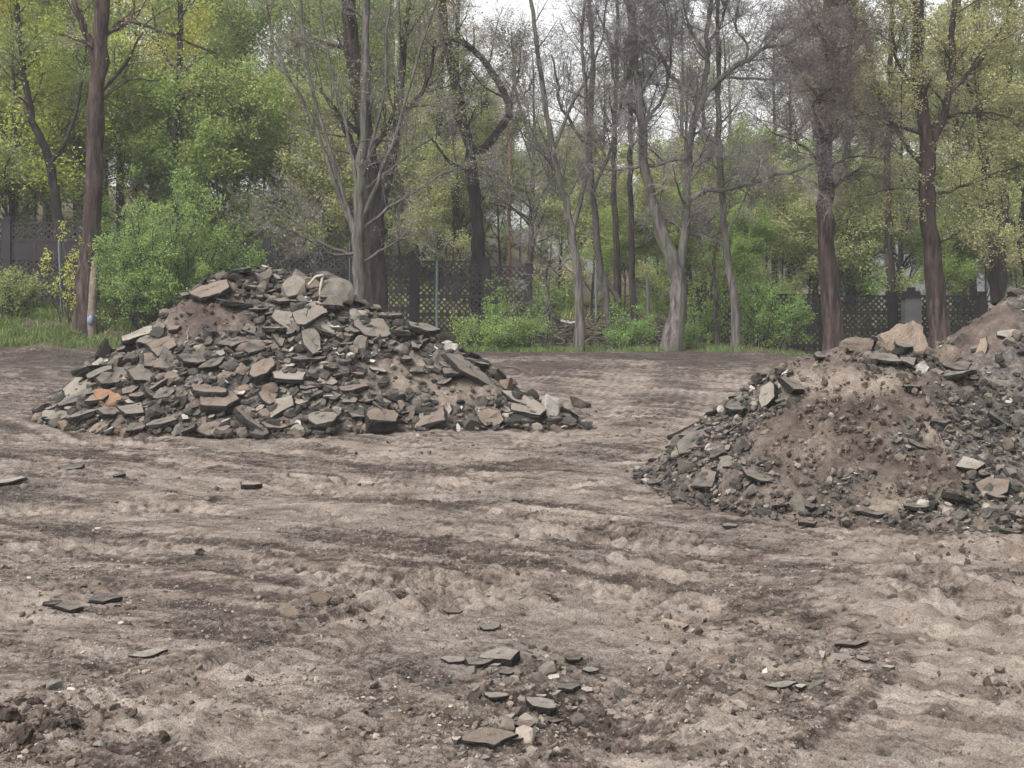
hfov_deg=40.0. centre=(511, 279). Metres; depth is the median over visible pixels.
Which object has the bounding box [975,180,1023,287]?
tree
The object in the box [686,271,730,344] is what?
bush
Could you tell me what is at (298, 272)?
rubble lump
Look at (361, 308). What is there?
asphalt piece
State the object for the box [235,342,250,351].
rubble lump
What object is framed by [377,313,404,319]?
asphalt piece
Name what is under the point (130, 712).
soil clods
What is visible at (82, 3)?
tree
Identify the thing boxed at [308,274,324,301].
dead branch
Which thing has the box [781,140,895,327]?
tree
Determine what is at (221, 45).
tree
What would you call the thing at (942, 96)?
tree
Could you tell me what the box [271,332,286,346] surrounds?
asphalt piece
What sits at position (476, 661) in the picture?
asphalt piece
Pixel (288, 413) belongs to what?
rubble lump
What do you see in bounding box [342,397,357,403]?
asphalt piece
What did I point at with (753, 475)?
asphalt piece
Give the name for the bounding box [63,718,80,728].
earth clod
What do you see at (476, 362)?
asphalt piece
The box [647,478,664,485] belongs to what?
asphalt piece
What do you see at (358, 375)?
asphalt piece
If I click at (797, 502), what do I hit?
rubble lump
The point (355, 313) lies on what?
rubble lump
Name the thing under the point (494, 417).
asphalt piece
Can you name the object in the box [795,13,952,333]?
tree
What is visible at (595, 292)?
metal pole
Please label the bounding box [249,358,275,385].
asphalt piece
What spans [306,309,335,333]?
asphalt piece
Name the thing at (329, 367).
asphalt piece
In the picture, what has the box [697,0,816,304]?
tree
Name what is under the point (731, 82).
tree
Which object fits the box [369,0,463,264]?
tree
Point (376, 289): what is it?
tree
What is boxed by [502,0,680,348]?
tree
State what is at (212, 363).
asphalt piece
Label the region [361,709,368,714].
earth clod
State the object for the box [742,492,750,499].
rubble lump
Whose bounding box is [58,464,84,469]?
asphalt piece
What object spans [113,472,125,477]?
asphalt piece
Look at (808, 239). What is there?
tree
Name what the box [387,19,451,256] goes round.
conifer
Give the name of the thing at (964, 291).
tree
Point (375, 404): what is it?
asphalt piece
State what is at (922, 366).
concrete block
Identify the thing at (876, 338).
asphalt piece
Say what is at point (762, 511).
rubble lump
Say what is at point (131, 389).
asphalt piece
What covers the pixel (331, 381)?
asphalt piece
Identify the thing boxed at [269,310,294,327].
asphalt piece
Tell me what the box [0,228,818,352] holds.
wood undergrowth
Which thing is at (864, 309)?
bush
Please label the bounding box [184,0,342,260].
tree
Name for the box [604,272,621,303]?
fallen branch
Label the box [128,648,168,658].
asphalt piece
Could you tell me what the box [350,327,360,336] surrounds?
asphalt piece
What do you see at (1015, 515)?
asphalt piece
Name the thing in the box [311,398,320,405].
asphalt piece
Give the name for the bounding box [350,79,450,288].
tree
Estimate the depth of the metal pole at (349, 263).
34.99 m
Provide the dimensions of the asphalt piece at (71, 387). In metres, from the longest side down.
0.632 x 0.615 x 0.117 m
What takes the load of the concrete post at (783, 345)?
on the ground at (696, 385)
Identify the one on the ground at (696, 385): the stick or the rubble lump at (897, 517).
the stick
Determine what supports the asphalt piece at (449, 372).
on the earth heap at (199, 317)
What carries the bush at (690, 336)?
on the ground at (696, 385)
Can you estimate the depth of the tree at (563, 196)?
33.73 m
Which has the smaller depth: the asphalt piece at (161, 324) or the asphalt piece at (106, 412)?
the asphalt piece at (106, 412)
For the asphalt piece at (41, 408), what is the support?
on the earth heap at (199, 317)
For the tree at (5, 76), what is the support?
on the ground at (696, 385)
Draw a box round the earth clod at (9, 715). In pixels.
[0,707,21,723]
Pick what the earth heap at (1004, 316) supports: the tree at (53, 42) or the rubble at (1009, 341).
the rubble at (1009, 341)
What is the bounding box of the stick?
[502,365,534,376]
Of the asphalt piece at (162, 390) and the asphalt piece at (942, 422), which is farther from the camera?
the asphalt piece at (162, 390)
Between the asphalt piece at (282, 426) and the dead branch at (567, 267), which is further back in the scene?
the dead branch at (567, 267)
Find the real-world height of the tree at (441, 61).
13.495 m
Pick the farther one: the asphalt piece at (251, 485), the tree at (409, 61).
the tree at (409, 61)
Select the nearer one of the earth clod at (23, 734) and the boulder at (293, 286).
the earth clod at (23, 734)
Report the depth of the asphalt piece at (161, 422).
15.44 m
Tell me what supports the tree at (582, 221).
on the ground at (696, 385)
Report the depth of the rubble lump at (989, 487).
10.11 m
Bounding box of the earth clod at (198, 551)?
[194,548,204,555]
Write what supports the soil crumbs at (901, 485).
on the earth heap at (850, 373)
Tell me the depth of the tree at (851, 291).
42.91 m
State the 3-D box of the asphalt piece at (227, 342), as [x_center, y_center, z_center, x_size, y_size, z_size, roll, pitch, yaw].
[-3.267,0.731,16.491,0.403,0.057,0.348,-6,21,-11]
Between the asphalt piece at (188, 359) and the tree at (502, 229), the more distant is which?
the tree at (502, 229)
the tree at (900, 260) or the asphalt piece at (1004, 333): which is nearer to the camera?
the asphalt piece at (1004, 333)
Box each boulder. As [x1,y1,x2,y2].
[282,275,304,298]
[839,337,875,354]
[874,322,928,358]
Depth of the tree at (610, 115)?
55.86 m
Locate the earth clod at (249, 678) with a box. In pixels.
[245,675,252,681]
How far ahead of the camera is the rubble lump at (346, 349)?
16.45 m
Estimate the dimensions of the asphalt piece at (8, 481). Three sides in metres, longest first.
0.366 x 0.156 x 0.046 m
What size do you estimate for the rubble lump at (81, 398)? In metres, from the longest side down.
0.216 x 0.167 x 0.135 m
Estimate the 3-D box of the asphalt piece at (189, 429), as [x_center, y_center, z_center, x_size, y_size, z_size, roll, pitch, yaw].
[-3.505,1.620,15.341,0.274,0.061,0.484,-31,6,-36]
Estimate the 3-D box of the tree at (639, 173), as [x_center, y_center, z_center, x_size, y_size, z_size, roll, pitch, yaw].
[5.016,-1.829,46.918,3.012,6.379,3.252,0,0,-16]
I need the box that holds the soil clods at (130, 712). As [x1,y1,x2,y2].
[0,384,1023,767]
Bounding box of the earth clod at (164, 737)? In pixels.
[158,729,170,742]
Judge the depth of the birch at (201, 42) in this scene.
48.95 m
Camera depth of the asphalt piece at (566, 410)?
16.18 m
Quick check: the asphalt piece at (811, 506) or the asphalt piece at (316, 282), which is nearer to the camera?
the asphalt piece at (811, 506)
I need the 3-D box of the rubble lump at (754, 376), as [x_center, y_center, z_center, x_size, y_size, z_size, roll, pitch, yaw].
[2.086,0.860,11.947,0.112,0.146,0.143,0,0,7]
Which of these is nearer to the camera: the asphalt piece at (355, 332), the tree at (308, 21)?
the asphalt piece at (355, 332)
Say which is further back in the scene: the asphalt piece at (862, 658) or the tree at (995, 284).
the tree at (995, 284)
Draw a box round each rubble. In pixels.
[32,265,596,438]
[631,343,1023,533]
[932,283,1023,389]
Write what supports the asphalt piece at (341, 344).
on the earth heap at (199, 317)
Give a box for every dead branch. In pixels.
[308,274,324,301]
[558,254,573,273]
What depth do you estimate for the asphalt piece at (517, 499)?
10.78 m
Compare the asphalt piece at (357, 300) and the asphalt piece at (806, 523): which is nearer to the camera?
the asphalt piece at (806, 523)
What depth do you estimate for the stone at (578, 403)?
18.85 m
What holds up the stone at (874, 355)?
on the earth heap at (850, 373)
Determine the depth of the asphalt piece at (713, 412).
11.91 m
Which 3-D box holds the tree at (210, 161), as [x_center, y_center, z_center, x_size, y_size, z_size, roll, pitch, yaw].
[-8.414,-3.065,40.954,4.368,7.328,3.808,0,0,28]
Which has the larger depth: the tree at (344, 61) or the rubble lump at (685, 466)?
the tree at (344, 61)
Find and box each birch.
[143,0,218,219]
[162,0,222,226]
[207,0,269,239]
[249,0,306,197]
[370,0,434,270]
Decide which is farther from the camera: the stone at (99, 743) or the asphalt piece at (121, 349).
the asphalt piece at (121, 349)
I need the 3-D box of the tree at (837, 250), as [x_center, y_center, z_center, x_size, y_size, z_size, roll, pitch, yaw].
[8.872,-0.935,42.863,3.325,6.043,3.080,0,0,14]
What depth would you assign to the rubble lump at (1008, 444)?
10.56 m
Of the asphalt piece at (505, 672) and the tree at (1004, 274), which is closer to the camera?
the asphalt piece at (505, 672)
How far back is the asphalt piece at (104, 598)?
7.38 m
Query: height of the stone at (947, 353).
0.212 m
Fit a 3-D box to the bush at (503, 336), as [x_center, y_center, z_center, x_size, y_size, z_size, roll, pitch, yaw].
[-0.191,1.159,34.243,2.475,1.476,2.404,0,0,-38]
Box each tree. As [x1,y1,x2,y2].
[0,0,114,220]
[0,0,126,279]
[0,0,128,292]
[0,1,44,158]
[0,28,34,121]
[0,82,38,239]
[0,96,76,273]
[3,0,123,155]
[11,22,194,245]
[20,0,205,235]
[25,57,124,264]
[34,0,133,219]
[45,0,264,337]
[61,0,204,218]
[92,0,269,240]
[103,0,248,223]
[112,0,277,237]
[113,71,231,256]
[124,50,317,261]
[147,1,219,224]
[162,0,262,239]
[169,0,315,255]
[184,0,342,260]
[191,0,381,267]
[201,0,283,227]
[208,57,321,256]
[219,0,539,298]
[234,3,360,221]
[239,78,353,275]
[243,182,314,262]
[247,144,309,267]
[268,76,357,267]
[275,0,468,312]
[277,183,353,264]
[287,0,447,245]
[297,0,407,258]
[302,102,387,256]
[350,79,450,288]
[369,0,448,265]
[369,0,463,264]
[369,0,505,282]
[391,0,502,246]
[398,129,484,299]
[406,0,488,287]
[411,0,562,343]
[413,9,541,281]
[427,0,487,301]
[445,76,520,218]
[448,0,669,351]
[459,99,553,279]
[466,4,596,298]
[481,20,543,288]
[487,110,557,263]
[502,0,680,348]
[516,112,601,289]
[519,138,592,269]
[532,244,573,345]
[535,129,638,318]
[539,135,609,260]
[540,31,670,294]
[545,0,866,350]
[566,45,672,299]
[580,196,670,318]
[581,0,642,321]
[599,156,636,268]
[602,0,681,328]
[604,14,754,322]
[604,161,681,314]
[622,128,697,311]
[625,0,745,270]
[639,180,714,315]
[644,135,720,278]
[650,10,767,300]
[662,0,784,304]
[666,129,749,297]
[669,0,803,349]
[685,115,819,313]
[692,129,778,304]
[695,222,732,345]
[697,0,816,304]
[698,198,797,327]
[711,140,788,302]
[731,0,917,351]
[736,2,884,332]
[738,34,812,314]
[739,155,835,307]
[742,134,784,290]
[748,153,851,337]
[758,134,835,291]
[761,31,915,253]
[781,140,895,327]
[785,33,917,279]
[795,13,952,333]
[808,36,950,281]
[812,0,1023,349]
[814,0,887,337]
[832,148,920,327]
[840,45,967,322]
[861,0,915,327]
[874,26,1019,266]
[878,0,1023,300]
[891,39,1023,324]
[898,0,1023,280]
[898,204,984,327]
[918,21,1023,276]
[925,150,1023,318]
[927,0,987,327]
[938,151,1012,287]
[948,6,981,323]
[950,65,1023,186]
[956,0,1023,297]
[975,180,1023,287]
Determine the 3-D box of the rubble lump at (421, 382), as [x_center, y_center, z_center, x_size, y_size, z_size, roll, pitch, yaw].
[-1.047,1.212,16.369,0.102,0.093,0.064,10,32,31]
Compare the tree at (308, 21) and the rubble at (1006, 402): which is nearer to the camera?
the rubble at (1006, 402)
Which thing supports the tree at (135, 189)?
on the ground at (696, 385)
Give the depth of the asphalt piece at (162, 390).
15.82 m
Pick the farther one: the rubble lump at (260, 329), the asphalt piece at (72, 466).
the rubble lump at (260, 329)
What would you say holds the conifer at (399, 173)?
on the ground at (696, 385)
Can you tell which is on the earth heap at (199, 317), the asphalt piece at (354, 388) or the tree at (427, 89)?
the asphalt piece at (354, 388)
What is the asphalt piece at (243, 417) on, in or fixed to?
on the earth heap at (199, 317)
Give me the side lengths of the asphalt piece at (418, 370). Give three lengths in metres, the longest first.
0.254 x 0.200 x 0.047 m
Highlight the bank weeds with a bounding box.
[1,302,151,342]
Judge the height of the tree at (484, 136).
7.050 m
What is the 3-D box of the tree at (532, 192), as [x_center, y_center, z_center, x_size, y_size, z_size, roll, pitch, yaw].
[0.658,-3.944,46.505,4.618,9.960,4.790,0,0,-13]
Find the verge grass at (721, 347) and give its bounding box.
[459,340,812,355]
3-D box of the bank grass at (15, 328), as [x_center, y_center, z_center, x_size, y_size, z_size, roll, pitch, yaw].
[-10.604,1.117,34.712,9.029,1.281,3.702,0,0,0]
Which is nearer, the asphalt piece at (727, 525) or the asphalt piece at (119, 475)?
the asphalt piece at (727, 525)
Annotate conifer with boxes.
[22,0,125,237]
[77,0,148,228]
[372,0,423,251]
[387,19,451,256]
[432,34,506,263]
[463,79,506,254]
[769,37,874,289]
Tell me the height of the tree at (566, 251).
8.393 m
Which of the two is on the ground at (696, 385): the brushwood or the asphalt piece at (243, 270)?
the brushwood
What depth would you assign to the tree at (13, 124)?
39.19 m
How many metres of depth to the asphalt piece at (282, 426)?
15.32 m
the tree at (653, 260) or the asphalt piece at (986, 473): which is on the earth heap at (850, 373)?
the asphalt piece at (986, 473)
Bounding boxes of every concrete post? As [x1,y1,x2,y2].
[645,276,649,341]
[781,319,785,350]
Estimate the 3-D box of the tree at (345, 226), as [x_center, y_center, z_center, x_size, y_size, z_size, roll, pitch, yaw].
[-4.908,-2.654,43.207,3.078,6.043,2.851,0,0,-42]
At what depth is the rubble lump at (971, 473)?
10.27 m
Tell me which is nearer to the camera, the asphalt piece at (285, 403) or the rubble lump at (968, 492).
the rubble lump at (968, 492)
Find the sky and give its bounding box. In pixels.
[4,0,1023,294]
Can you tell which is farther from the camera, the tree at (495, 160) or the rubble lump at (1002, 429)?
the tree at (495, 160)
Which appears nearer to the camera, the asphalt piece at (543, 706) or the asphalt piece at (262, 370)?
the asphalt piece at (543, 706)
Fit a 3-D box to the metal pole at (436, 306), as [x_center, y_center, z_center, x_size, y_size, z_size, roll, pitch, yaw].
[-1.883,0.683,35.198,0.071,2.352,0.078,0,0,0]
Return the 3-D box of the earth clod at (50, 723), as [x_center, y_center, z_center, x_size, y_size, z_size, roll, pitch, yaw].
[-1.748,1.692,5.315,0.069,0.093,0.089,42,4,2]
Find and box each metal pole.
[58,240,62,310]
[349,240,349,283]
[435,260,437,336]
[595,260,596,322]
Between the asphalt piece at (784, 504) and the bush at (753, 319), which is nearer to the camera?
the asphalt piece at (784, 504)
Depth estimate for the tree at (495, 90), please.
65.45 m
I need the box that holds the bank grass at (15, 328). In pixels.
[0,300,155,349]
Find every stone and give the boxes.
[46,680,61,689]
[93,740,104,746]
[94,390,120,406]
[279,604,302,617]
[311,592,331,606]
[462,706,470,713]
[570,396,590,408]
[871,352,882,359]
[935,345,960,364]
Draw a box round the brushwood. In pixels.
[516,309,707,347]
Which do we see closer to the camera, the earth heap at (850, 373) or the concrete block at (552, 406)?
the earth heap at (850, 373)
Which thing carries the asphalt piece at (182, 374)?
on the earth heap at (199, 317)
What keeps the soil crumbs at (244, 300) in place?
on the earth heap at (199, 317)
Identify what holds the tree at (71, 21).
on the ground at (696, 385)
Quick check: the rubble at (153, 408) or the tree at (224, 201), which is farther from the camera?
the tree at (224, 201)
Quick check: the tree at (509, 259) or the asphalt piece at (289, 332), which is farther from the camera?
the tree at (509, 259)
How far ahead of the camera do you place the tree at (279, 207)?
49.88 m
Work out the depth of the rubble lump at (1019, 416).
11.05 m
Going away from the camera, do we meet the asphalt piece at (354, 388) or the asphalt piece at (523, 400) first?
the asphalt piece at (354, 388)
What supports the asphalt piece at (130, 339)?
on the earth heap at (199, 317)
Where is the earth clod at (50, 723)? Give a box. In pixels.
[38,716,59,734]
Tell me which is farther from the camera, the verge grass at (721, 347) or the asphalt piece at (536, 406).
the verge grass at (721, 347)
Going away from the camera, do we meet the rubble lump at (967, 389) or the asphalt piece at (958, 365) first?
the rubble lump at (967, 389)
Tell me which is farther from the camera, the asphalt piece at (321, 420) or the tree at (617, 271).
the tree at (617, 271)
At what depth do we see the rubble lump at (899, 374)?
11.26 m
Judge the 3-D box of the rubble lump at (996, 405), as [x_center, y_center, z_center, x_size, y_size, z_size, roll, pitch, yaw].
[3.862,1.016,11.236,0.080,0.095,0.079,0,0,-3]
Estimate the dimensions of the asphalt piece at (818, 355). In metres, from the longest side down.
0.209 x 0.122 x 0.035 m
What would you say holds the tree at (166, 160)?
on the ground at (696, 385)
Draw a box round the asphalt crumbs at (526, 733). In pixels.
[38,581,915,767]
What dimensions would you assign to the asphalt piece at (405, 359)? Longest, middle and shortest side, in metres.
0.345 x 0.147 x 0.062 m
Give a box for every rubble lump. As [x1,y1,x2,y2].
[77,395,86,410]
[83,360,91,367]
[185,398,199,409]
[221,271,228,279]
[229,420,238,428]
[230,282,239,293]
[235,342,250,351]
[244,409,258,419]
[253,273,258,280]
[253,315,265,324]
[258,323,270,339]
[261,382,278,392]
[272,292,280,296]
[275,363,282,369]
[283,408,296,417]
[293,269,304,275]
[312,291,321,301]
[322,296,342,311]
[341,342,348,351]
[349,308,361,319]
[354,335,367,350]
[371,310,377,316]
[401,405,414,418]
[417,333,425,339]
[418,380,426,385]
[431,350,444,364]
[476,396,487,406]
[502,415,511,425]
[670,434,679,443]
[678,459,696,472]
[698,472,706,477]
[710,416,715,422]
[710,447,726,458]
[714,435,724,439]
[717,456,731,471]
[718,412,725,420]
[726,399,734,413]
[729,494,736,502]
[733,437,751,454]
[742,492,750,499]
[746,484,758,492]
[751,373,762,386]
[757,507,771,517]
[786,397,796,407]
[790,495,809,515]
[852,496,858,505]
[870,364,881,373]
[894,515,899,523]
[895,371,909,380]
[916,378,929,384]
[916,423,925,431]
[932,513,940,517]
[950,333,966,344]
[951,510,968,520]
[961,386,973,395]
[962,489,972,499]
[966,469,976,479]
[982,508,996,514]
[985,483,994,491]
[990,383,998,389]
[991,379,1010,388]
[991,401,1001,411]
[996,424,1005,434]
[999,516,1008,522]
[1000,410,1010,415]
[1000,467,1016,477]
[1003,437,1014,452]
[1005,287,1019,296]
[1011,412,1023,426]
[1015,302,1023,308]
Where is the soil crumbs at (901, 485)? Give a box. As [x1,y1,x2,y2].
[711,348,999,520]
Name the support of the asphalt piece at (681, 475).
on the rubble at (1006, 402)
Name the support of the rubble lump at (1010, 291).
on the earth heap at (1004, 316)
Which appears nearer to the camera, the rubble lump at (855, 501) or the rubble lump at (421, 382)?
the rubble lump at (855, 501)
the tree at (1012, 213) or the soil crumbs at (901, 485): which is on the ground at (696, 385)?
the tree at (1012, 213)
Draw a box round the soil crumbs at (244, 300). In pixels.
[161,281,489,407]
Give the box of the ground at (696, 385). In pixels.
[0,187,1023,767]
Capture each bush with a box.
[0,264,50,317]
[37,220,81,322]
[78,158,251,329]
[215,236,269,271]
[449,310,473,346]
[456,272,574,322]
[458,297,561,349]
[481,276,508,339]
[594,300,659,348]
[683,320,701,348]
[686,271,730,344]
[719,266,817,349]
[842,291,900,338]
[922,303,976,337]
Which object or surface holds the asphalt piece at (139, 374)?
on the earth heap at (199, 317)
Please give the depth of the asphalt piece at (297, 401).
15.63 m
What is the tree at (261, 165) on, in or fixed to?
on the ground at (696, 385)
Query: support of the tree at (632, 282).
on the ground at (696, 385)
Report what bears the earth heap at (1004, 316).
on the ground at (696, 385)
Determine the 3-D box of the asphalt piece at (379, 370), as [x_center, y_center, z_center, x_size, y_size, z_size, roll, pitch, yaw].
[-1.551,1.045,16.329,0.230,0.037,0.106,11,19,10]
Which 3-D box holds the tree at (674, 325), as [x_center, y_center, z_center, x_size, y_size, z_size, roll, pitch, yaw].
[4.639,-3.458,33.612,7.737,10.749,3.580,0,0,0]
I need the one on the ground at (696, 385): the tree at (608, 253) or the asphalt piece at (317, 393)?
the tree at (608, 253)
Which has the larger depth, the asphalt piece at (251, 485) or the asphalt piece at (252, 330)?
the asphalt piece at (252, 330)
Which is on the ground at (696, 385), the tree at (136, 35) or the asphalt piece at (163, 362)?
the tree at (136, 35)
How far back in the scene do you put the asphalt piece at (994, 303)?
15.24 m
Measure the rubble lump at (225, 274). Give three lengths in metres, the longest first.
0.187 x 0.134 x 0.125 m
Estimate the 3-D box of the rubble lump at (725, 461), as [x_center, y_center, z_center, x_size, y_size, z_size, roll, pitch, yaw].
[1.643,1.436,10.854,0.108,0.164,0.150,31,-42,-21]
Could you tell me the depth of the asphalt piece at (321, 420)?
15.39 m
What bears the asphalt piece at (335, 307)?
on the earth heap at (199, 317)
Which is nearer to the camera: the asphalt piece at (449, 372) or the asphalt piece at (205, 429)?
the asphalt piece at (205, 429)
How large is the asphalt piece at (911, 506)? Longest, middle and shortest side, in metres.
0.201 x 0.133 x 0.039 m
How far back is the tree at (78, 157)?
42.02 m
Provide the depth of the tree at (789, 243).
41.73 m
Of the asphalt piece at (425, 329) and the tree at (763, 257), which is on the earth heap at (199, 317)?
the asphalt piece at (425, 329)
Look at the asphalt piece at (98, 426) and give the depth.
15.67 m
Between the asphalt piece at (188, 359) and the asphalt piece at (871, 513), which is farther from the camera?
the asphalt piece at (188, 359)
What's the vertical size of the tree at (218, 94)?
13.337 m
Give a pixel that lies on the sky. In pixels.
(484, 8)
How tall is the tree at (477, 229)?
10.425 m
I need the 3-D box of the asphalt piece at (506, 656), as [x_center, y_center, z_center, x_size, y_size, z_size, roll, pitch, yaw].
[-0.053,1.684,6.247,0.198,0.057,0.147,-5,9,-10]
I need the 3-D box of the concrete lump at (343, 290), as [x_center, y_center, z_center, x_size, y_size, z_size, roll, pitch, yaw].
[-2.138,0.163,17.182,0.430,0.332,0.269,0,-32,0]
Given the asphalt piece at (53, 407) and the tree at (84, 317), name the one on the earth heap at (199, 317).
the asphalt piece at (53, 407)
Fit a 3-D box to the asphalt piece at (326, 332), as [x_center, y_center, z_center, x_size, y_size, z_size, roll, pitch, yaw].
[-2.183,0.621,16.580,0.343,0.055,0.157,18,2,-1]
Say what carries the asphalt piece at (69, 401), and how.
on the earth heap at (199, 317)
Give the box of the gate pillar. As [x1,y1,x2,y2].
[897,287,924,328]
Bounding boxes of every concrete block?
[542,393,564,416]
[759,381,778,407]
[914,361,928,373]
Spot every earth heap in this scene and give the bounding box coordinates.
[71,269,582,439]
[642,347,1023,530]
[932,285,1023,396]
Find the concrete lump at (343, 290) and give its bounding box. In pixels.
[318,278,353,303]
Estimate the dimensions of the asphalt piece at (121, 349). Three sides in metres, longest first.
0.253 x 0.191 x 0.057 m
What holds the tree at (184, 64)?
on the ground at (696, 385)
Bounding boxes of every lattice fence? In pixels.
[0,217,271,304]
[269,248,531,344]
[693,287,995,352]
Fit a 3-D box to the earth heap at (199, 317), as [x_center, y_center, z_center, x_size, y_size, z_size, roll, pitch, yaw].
[-2.482,0.872,17.660,7.252,2.016,5.208,0,0,0]
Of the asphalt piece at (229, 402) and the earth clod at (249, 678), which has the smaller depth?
the earth clod at (249, 678)
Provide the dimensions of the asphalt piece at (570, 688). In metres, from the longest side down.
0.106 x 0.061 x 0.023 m
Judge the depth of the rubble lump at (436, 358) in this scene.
16.61 m
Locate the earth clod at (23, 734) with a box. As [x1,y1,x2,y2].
[13,724,33,747]
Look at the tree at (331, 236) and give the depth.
45.96 m
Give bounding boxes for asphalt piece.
[0,476,26,485]
[31,402,51,415]
[41,409,54,420]
[42,599,62,606]
[44,410,67,422]
[45,404,57,409]
[54,600,82,612]
[57,388,93,408]
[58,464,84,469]
[62,366,103,396]
[65,408,98,422]
[70,365,100,376]
[84,392,115,404]
[85,365,114,382]
[85,388,106,395]
[88,418,110,433]
[88,593,123,604]
[94,366,126,387]
[95,338,111,360]
[97,406,116,418]
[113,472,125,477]
[116,346,125,352]
[116,402,144,416]
[120,325,151,345]
[121,385,139,394]
[125,423,144,432]
[127,364,152,383]
[128,392,144,400]
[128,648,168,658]
[136,335,158,345]
[142,384,154,397]
[143,352,157,368]
[144,417,177,428]
[145,336,177,358]
[150,378,167,390]
[152,322,165,331]
[152,387,175,399]
[154,346,178,371]
[176,353,205,365]
[178,371,187,376]
[181,423,197,435]
[184,380,203,387]
[190,384,228,397]
[195,421,231,437]
[198,356,224,370]
[199,391,240,415]
[215,299,253,308]
[216,337,248,347]
[227,267,251,275]
[232,390,246,395]
[233,407,263,430]
[241,322,256,335]
[241,482,262,488]
[242,282,256,289]
[243,339,265,354]
[248,308,268,311]
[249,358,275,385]
[258,388,276,405]
[260,420,288,430]
[262,324,286,331]
[266,288,282,293]
[266,337,285,351]
[266,395,295,418]
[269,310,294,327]
[271,297,301,304]
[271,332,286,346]
[271,369,305,383]
[285,328,295,336]
[285,353,296,357]
[286,276,322,291]
[287,422,298,426]
[290,356,326,362]
[291,300,328,327]
[294,398,304,406]
[299,380,315,389]
[302,327,322,357]
[305,390,323,398]
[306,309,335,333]
[306,410,338,429]
[311,271,346,281]
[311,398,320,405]
[314,327,336,336]
[316,303,344,310]
[317,376,338,386]
[323,365,336,369]
[325,391,341,400]
[339,342,353,346]
[339,384,369,393]
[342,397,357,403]
[347,410,366,418]
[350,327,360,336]
[350,371,363,378]
[352,318,391,338]
[353,296,364,305]
[357,307,369,310]
[357,399,375,403]
[364,408,398,433]
[369,367,387,373]
[372,400,382,408]
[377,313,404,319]
[381,390,405,397]
[389,329,417,338]
[396,409,408,414]
[399,356,411,361]
[407,321,441,335]
[408,366,424,373]
[410,339,423,350]
[412,406,446,430]
[436,377,451,384]
[441,352,491,385]
[441,656,465,663]
[442,366,471,376]
[443,608,462,613]
[458,727,518,747]
[465,350,481,358]
[465,656,493,667]
[467,357,488,366]
[474,406,485,411]
[476,408,504,426]
[478,646,520,666]
[479,623,500,630]
[483,692,508,700]
[493,400,504,406]
[494,369,513,385]
[499,390,529,404]
[499,669,514,675]
[509,399,545,418]
[512,497,521,501]
[514,720,535,727]
[525,697,556,716]
[546,716,564,723]
[557,683,580,692]
[560,406,578,419]
[560,419,576,426]
[564,654,582,662]
[582,666,599,672]
[647,458,656,462]
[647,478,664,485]
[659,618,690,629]
[667,421,700,439]
[675,426,712,457]
[678,426,698,438]
[678,473,689,477]
[691,468,717,489]
[705,410,717,415]
[722,523,737,527]
[724,404,746,412]
[728,392,741,398]
[742,468,771,483]
[759,460,778,466]
[764,680,797,688]
[771,502,789,506]
[778,376,804,394]
[795,683,806,689]
[798,519,817,527]
[804,502,815,509]
[813,351,826,359]
[830,653,853,662]
[834,640,868,646]
[852,508,890,518]
[855,654,869,660]
[870,335,879,341]
[875,352,901,363]
[894,341,912,353]
[899,357,915,367]
[902,503,929,511]
[903,384,920,388]
[908,438,926,449]
[929,418,951,427]
[930,368,944,374]
[941,492,979,505]
[942,360,971,370]
[942,369,975,379]
[954,456,987,470]
[969,375,978,380]
[972,431,982,437]
[975,476,1011,497]
[976,337,988,353]
[978,470,989,476]
[982,490,1005,499]
[987,410,1011,428]
[992,298,1001,305]
[996,329,1016,337]
[999,528,1022,534]
[1009,512,1023,518]
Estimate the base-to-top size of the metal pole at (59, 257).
2.064 m
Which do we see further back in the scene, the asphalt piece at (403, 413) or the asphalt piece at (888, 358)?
the asphalt piece at (403, 413)
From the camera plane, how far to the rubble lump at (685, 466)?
11.10 m
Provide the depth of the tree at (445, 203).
41.66 m
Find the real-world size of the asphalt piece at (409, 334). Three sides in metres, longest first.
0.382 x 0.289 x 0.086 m
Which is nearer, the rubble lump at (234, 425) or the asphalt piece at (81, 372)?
the rubble lump at (234, 425)
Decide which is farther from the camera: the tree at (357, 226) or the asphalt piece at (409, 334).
the tree at (357, 226)
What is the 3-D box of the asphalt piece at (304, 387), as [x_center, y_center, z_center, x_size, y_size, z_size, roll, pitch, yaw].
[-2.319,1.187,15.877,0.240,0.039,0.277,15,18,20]
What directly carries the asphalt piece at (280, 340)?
on the earth heap at (199, 317)
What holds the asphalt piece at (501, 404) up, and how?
on the earth heap at (199, 317)
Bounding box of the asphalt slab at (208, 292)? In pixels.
[188,279,230,302]
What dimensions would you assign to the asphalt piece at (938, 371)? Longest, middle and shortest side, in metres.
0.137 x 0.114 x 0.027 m
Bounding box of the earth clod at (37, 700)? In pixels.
[26,696,43,705]
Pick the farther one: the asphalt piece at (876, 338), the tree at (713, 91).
the tree at (713, 91)
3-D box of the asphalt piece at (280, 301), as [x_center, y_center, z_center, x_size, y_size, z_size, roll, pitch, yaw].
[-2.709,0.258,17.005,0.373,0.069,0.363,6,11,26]
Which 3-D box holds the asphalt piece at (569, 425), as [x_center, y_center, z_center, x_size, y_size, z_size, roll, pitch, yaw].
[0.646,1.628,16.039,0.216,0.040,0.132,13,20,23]
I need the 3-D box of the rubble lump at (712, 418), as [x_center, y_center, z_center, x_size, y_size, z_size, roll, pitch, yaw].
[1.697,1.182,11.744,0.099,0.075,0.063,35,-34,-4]

